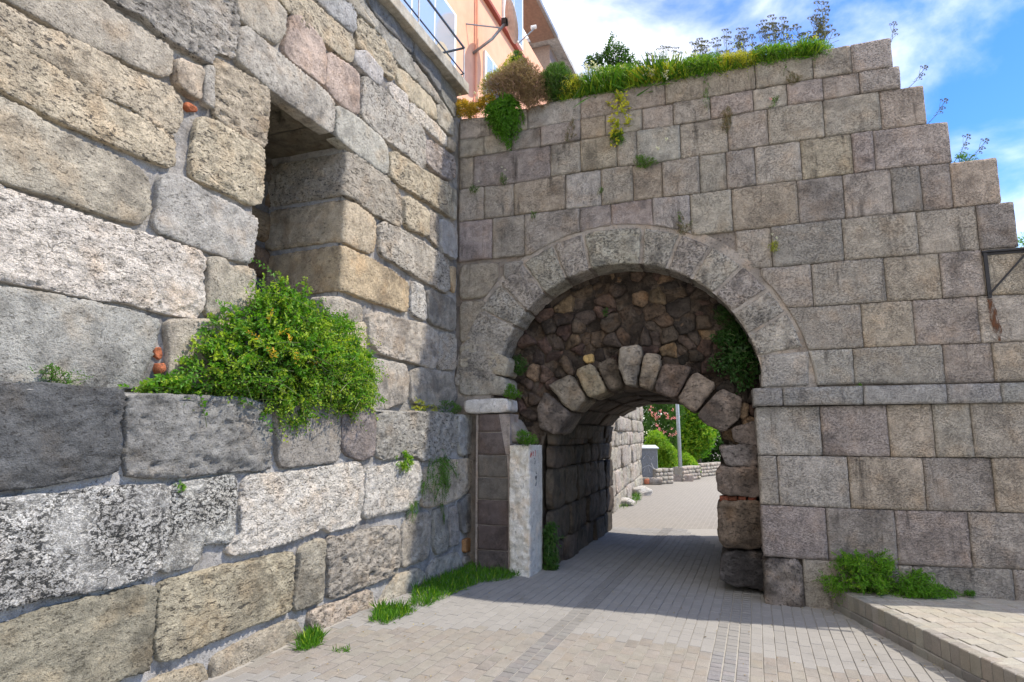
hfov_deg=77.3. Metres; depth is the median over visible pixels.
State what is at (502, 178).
weed
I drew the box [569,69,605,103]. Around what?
wall top weed
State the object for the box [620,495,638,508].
grass
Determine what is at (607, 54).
leafy sapling
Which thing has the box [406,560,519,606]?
grass
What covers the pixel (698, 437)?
broadleaf tree
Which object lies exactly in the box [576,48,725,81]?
white flower
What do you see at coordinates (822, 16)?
dry umbel
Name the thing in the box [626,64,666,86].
wall top weed
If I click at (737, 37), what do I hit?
dry umbel
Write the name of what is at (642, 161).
weed
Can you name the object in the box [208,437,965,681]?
ground
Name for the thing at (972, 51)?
sky
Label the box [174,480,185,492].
weed
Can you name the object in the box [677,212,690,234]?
weed
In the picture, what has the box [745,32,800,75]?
wall top weed
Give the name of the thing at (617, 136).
weed
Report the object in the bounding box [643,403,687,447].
oleander
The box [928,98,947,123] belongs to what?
dry umbel
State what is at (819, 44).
wall top weed
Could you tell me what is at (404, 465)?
weed
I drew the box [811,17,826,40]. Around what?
dry umbel
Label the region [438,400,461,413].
weed
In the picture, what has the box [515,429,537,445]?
weed
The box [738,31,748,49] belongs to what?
dry umbel
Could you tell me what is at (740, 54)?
wall top weed
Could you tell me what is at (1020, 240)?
broadleaf tree
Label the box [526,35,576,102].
neighbour house
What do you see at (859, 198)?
arch wall
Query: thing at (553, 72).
bush
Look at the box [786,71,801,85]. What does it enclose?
dry weed
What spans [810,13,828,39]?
dry umbel
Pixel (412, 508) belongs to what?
hanging weed
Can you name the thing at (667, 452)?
planter shrub
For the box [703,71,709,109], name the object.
weed
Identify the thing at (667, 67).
wall top weed
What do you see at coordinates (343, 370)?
climbing shrub
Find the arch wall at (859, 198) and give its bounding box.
[453,38,1023,608]
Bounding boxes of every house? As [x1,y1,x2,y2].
[379,0,557,118]
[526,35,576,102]
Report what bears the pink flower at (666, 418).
attached to the oleander
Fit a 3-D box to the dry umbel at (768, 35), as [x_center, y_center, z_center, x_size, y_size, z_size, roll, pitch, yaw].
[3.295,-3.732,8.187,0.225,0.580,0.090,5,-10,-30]
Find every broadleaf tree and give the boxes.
[671,404,720,462]
[1017,232,1023,247]
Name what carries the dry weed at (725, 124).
on the arch wall at (859, 198)
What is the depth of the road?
5.66 m
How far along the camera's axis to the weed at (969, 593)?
6.47 m
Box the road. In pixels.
[202,527,959,681]
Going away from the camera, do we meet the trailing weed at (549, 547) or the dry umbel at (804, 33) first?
the dry umbel at (804, 33)
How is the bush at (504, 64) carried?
on the arch wall at (859, 198)
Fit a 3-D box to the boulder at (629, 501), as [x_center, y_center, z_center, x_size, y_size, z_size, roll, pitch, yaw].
[3.001,4.294,17.009,0.572,0.281,0.489,0,-8,0]
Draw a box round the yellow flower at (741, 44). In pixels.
[581,32,817,79]
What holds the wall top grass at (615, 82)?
on the arch wall at (859, 198)
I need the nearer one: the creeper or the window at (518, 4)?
the creeper
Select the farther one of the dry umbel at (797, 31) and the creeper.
the creeper
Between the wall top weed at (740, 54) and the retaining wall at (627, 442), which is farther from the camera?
the retaining wall at (627, 442)
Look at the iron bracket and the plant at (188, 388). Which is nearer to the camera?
the plant at (188, 388)
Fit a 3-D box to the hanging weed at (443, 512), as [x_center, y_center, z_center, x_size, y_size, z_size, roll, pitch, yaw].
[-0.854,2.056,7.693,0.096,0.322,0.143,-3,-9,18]
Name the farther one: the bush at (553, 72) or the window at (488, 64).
the window at (488, 64)
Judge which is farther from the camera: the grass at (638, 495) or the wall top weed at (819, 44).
the grass at (638, 495)
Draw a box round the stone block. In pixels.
[643,477,662,484]
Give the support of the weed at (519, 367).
on the arch wall at (859, 198)
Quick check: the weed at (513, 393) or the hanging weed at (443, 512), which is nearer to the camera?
the hanging weed at (443, 512)
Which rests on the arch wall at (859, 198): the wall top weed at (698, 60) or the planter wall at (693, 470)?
the wall top weed at (698, 60)
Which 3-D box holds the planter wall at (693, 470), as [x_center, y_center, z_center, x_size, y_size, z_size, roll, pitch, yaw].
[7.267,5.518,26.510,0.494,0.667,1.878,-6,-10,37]
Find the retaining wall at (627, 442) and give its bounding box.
[604,406,643,512]
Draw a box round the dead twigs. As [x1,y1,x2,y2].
[246,309,321,364]
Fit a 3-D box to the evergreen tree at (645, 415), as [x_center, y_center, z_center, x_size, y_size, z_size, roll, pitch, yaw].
[9.521,5.299,39.904,4.928,6.082,3.861,0,-8,0]
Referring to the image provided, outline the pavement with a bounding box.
[851,590,1023,670]
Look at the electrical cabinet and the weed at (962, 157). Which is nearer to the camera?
the weed at (962, 157)
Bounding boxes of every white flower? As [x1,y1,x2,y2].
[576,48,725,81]
[580,60,603,86]
[643,68,668,79]
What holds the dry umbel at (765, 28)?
on the arch wall at (859, 198)
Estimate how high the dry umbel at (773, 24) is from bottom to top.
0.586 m
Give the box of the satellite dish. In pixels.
[466,0,536,53]
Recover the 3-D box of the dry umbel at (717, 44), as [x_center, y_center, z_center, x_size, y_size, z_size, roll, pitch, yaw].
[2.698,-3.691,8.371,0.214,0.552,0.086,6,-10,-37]
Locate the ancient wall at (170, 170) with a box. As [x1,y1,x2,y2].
[0,0,472,681]
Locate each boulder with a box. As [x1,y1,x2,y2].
[621,497,634,505]
[632,486,652,495]
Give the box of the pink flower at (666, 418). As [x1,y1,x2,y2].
[649,406,676,435]
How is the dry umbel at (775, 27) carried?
on the arch wall at (859, 198)
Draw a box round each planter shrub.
[643,428,677,467]
[677,452,701,471]
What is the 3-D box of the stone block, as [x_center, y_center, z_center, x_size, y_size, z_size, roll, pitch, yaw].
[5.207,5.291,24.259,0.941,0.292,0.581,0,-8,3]
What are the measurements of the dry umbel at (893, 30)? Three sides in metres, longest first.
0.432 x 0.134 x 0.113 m
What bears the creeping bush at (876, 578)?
on the ground at (691, 507)
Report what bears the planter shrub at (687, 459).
on the ground at (691, 507)
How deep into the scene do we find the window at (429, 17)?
11.33 m
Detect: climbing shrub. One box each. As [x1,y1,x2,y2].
[117,258,388,442]
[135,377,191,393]
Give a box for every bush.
[477,54,520,94]
[481,56,555,115]
[509,49,524,80]
[538,61,575,102]
[815,548,899,604]
[886,568,962,598]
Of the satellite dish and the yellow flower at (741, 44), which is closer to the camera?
the yellow flower at (741, 44)
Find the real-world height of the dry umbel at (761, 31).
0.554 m
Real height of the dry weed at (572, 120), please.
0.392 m
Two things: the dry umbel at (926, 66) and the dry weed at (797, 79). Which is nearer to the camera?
the dry umbel at (926, 66)
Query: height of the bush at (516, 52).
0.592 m
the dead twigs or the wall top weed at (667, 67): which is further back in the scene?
the wall top weed at (667, 67)
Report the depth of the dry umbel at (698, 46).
8.39 m
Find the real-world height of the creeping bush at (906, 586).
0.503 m
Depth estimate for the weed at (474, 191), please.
9.07 m
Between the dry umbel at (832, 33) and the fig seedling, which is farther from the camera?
the fig seedling
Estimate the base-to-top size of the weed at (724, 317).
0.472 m
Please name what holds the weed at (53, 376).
on the ancient wall at (170, 170)
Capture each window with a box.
[400,0,456,67]
[483,50,498,104]
[502,0,522,50]
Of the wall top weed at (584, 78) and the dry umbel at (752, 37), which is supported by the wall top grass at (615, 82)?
the dry umbel at (752, 37)
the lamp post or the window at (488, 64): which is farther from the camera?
the lamp post
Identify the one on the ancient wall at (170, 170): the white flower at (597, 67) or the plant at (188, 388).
the plant at (188, 388)
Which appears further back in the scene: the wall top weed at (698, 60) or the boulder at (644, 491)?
the boulder at (644, 491)
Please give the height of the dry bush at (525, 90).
0.958 m
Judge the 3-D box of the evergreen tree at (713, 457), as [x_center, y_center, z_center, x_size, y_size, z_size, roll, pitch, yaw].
[11.866,5.213,36.868,4.956,6.283,3.806,0,-8,0]
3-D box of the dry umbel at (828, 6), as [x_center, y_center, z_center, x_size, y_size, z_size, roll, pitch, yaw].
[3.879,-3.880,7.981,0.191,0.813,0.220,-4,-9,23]
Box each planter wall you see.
[653,468,673,483]
[672,465,700,481]
[698,462,720,476]
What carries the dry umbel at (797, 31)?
on the wall top grass at (615, 82)
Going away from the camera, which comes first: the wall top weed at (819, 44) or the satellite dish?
the wall top weed at (819, 44)
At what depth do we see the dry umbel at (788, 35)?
8.11 m
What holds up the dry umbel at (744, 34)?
on the arch wall at (859, 198)
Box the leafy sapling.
[581,31,638,71]
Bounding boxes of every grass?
[289,622,329,650]
[332,643,350,652]
[367,597,417,623]
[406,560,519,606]
[556,35,830,107]
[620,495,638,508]
[631,491,642,500]
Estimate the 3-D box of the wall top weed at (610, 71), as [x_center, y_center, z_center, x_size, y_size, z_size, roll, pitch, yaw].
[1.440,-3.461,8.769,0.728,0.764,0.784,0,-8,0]
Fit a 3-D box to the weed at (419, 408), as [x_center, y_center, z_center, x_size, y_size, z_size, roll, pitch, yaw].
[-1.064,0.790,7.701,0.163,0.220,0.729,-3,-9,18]
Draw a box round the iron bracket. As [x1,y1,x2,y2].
[981,247,1023,297]
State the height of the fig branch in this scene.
0.906 m
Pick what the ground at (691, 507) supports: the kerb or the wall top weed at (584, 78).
the kerb
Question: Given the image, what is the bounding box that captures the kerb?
[833,590,1023,681]
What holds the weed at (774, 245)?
on the arch wall at (859, 198)
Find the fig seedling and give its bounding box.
[606,89,632,146]
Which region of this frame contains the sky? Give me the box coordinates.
[523,0,1023,431]
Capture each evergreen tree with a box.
[642,405,677,460]
[677,430,723,462]
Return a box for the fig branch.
[707,324,760,394]
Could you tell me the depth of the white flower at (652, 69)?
8.34 m
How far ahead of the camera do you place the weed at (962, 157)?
7.34 m
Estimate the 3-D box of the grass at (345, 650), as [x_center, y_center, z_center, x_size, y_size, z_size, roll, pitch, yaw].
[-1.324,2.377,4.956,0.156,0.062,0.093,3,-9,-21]
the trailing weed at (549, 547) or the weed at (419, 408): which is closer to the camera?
the weed at (419, 408)
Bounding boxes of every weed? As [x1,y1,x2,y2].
[29,363,92,385]
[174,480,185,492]
[396,450,413,472]
[406,500,420,523]
[411,397,436,410]
[421,449,459,504]
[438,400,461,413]
[439,502,444,521]
[468,184,479,192]
[499,172,506,185]
[503,383,521,400]
[512,354,528,375]
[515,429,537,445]
[542,521,566,570]
[557,73,583,99]
[564,118,576,141]
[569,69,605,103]
[596,63,637,95]
[609,130,625,145]
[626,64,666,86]
[633,154,657,169]
[655,60,690,81]
[676,51,724,78]
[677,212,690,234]
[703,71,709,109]
[711,39,758,78]
[712,304,743,335]
[720,105,734,133]
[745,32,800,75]
[768,240,778,251]
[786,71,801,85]
[792,36,838,65]
[952,152,978,162]
[962,589,975,597]
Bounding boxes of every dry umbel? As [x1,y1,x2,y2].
[696,37,706,53]
[711,37,722,52]
[721,29,731,58]
[734,36,743,51]
[736,27,748,53]
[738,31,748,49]
[746,34,756,48]
[756,23,767,53]
[760,19,770,57]
[762,28,774,43]
[767,14,777,43]
[768,25,781,43]
[779,16,787,40]
[780,25,794,45]
[790,23,805,39]
[794,30,812,42]
[806,17,821,41]
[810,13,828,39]
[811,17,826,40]
[811,21,832,38]
[814,0,829,39]
[814,8,830,40]
[820,28,839,42]
[889,21,897,41]
[911,65,927,85]
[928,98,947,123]
[953,133,970,162]
[967,138,988,160]
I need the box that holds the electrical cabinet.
[641,445,658,476]
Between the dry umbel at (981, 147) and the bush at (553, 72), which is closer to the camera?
the dry umbel at (981, 147)
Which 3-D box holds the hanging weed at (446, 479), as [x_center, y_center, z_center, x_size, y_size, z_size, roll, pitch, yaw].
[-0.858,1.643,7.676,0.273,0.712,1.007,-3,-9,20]
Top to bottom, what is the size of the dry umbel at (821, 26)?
0.558 m
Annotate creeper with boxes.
[455,90,498,119]
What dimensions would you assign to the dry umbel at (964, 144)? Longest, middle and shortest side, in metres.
0.432 x 0.134 x 0.113 m
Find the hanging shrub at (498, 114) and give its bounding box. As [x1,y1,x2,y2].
[481,87,525,150]
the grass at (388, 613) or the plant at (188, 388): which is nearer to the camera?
the plant at (188, 388)
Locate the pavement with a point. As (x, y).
(991, 627)
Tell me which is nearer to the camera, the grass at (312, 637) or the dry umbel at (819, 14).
the grass at (312, 637)
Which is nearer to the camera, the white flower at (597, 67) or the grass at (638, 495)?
the white flower at (597, 67)
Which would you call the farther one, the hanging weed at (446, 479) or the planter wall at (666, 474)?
the planter wall at (666, 474)
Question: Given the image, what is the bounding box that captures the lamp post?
[673,404,692,481]
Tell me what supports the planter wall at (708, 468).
on the ground at (691, 507)
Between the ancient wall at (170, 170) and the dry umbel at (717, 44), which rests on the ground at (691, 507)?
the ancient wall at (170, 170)
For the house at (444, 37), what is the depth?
12.68 m
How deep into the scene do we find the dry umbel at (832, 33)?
8.10 m
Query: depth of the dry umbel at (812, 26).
8.22 m
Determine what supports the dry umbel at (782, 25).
on the arch wall at (859, 198)
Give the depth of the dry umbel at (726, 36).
8.20 m
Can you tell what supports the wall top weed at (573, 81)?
on the arch wall at (859, 198)
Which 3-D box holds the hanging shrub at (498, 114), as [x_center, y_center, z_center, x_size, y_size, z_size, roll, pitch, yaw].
[-0.123,-3.119,9.029,0.659,0.926,0.522,0,-8,0]

